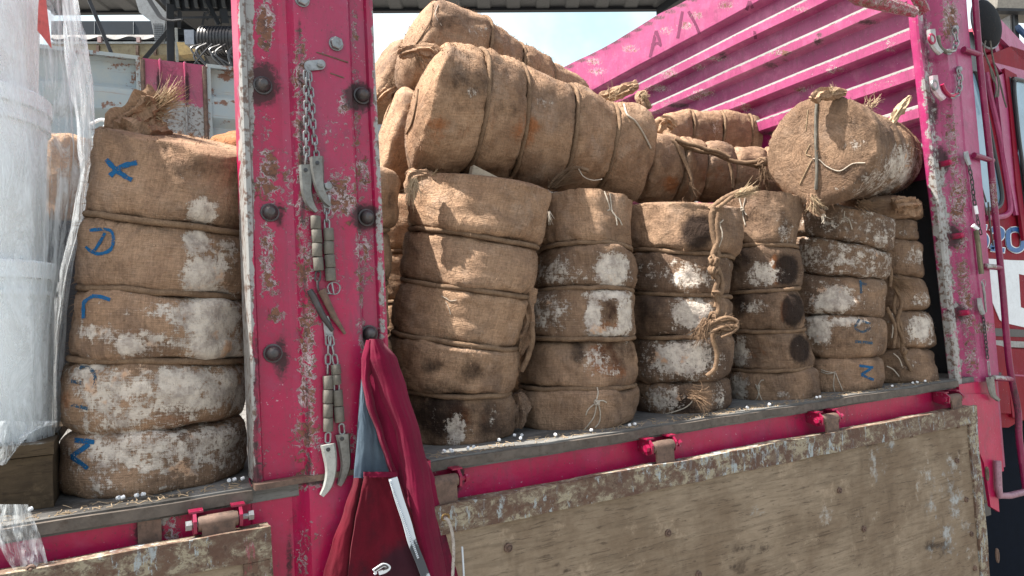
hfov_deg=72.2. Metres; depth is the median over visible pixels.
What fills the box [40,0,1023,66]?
sky
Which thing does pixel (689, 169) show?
burlap bale
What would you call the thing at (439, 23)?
burlap bale
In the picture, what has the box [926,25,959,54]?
hook chain
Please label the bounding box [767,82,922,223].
burlap bale
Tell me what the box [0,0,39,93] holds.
plastic drum
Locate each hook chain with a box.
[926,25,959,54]
[929,66,962,100]
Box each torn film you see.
[0,421,52,463]
[0,504,47,566]
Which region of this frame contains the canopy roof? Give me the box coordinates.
[46,0,685,15]
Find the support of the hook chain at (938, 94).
attached to the truck
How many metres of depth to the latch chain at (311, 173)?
1.41 m
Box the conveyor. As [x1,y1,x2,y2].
[51,21,205,81]
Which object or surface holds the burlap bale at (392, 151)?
on the burlap bale at (398, 230)
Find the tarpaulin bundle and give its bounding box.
[47,220,81,419]
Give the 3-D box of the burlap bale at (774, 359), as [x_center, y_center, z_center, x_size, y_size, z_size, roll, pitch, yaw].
[0.836,0.046,2.328,0.319,0.727,0.326,-2,-3,-29]
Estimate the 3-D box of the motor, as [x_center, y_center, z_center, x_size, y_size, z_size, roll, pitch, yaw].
[-2.556,-2.075,6.248,0.887,0.475,0.618,-3,-3,0]
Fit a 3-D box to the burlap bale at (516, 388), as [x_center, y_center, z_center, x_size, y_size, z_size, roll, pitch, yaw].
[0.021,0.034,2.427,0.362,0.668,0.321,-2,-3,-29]
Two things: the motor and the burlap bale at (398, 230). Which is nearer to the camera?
the burlap bale at (398, 230)
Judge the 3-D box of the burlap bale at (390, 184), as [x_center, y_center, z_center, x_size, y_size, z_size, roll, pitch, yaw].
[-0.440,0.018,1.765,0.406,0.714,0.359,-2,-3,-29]
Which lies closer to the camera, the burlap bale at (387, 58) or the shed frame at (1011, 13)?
the burlap bale at (387, 58)
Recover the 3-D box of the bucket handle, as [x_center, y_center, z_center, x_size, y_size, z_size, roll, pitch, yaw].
[-1.115,-0.431,1.900,0.048,0.057,0.011,-3,-3,1]
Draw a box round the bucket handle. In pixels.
[90,118,104,137]
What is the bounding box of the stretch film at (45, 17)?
[0,0,94,443]
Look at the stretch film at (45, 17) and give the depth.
1.36 m
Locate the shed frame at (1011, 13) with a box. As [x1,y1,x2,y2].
[988,0,1023,38]
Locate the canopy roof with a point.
(130, 7)
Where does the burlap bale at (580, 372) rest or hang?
on the truck
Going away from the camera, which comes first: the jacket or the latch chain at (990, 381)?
the jacket
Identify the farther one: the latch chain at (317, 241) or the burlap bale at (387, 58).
the burlap bale at (387, 58)
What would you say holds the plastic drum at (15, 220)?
on the plastic drum at (15, 346)
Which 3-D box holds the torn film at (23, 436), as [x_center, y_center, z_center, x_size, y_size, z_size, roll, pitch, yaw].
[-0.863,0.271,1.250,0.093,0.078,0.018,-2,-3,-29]
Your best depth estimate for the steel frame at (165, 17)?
6.65 m
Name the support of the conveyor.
on the steel frame at (165, 17)
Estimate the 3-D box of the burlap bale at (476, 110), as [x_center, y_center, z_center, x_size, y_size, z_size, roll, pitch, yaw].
[0.113,-0.488,2.170,1.140,0.471,0.394,-1,-3,-42]
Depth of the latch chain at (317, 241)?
1.41 m
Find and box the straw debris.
[0,380,940,523]
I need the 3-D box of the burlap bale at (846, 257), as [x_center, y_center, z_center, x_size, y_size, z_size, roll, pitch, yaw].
[1.151,0.027,2.486,0.439,0.730,0.405,-2,-3,-29]
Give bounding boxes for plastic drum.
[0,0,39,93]
[0,81,52,260]
[0,258,59,443]
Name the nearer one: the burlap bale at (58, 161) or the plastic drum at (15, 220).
the plastic drum at (15, 220)
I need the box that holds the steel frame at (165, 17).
[87,0,231,61]
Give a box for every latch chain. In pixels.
[299,59,330,212]
[307,182,345,333]
[320,316,350,496]
[963,151,999,401]
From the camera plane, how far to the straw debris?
1.69 m
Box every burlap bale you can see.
[47,133,92,221]
[56,75,247,498]
[210,131,235,145]
[375,39,402,123]
[376,0,588,105]
[378,87,413,192]
[380,166,402,351]
[385,193,408,336]
[388,168,553,445]
[397,40,663,204]
[512,246,540,392]
[517,188,640,429]
[631,177,758,413]
[636,114,781,202]
[663,108,763,146]
[726,190,822,400]
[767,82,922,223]
[796,204,899,391]
[839,194,938,382]
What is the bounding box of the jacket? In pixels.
[323,339,464,575]
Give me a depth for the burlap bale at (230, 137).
2.40 m
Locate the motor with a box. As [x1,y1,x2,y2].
[177,26,232,66]
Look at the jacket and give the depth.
1.40 m
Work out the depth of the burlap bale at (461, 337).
1.72 m
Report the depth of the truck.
1.92 m
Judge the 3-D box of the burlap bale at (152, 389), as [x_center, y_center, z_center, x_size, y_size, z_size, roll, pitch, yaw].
[-0.734,-0.004,1.531,0.475,0.915,0.411,-2,-3,-29]
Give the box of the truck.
[0,0,1023,575]
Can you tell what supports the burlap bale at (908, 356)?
on the truck
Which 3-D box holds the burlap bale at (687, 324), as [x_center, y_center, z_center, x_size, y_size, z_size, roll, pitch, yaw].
[0.561,0.050,2.142,0.406,0.699,0.472,-2,-3,-29]
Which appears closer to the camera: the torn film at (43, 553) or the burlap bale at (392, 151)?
the torn film at (43, 553)
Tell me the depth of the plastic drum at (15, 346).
1.32 m
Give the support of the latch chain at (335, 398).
hanging from the truck

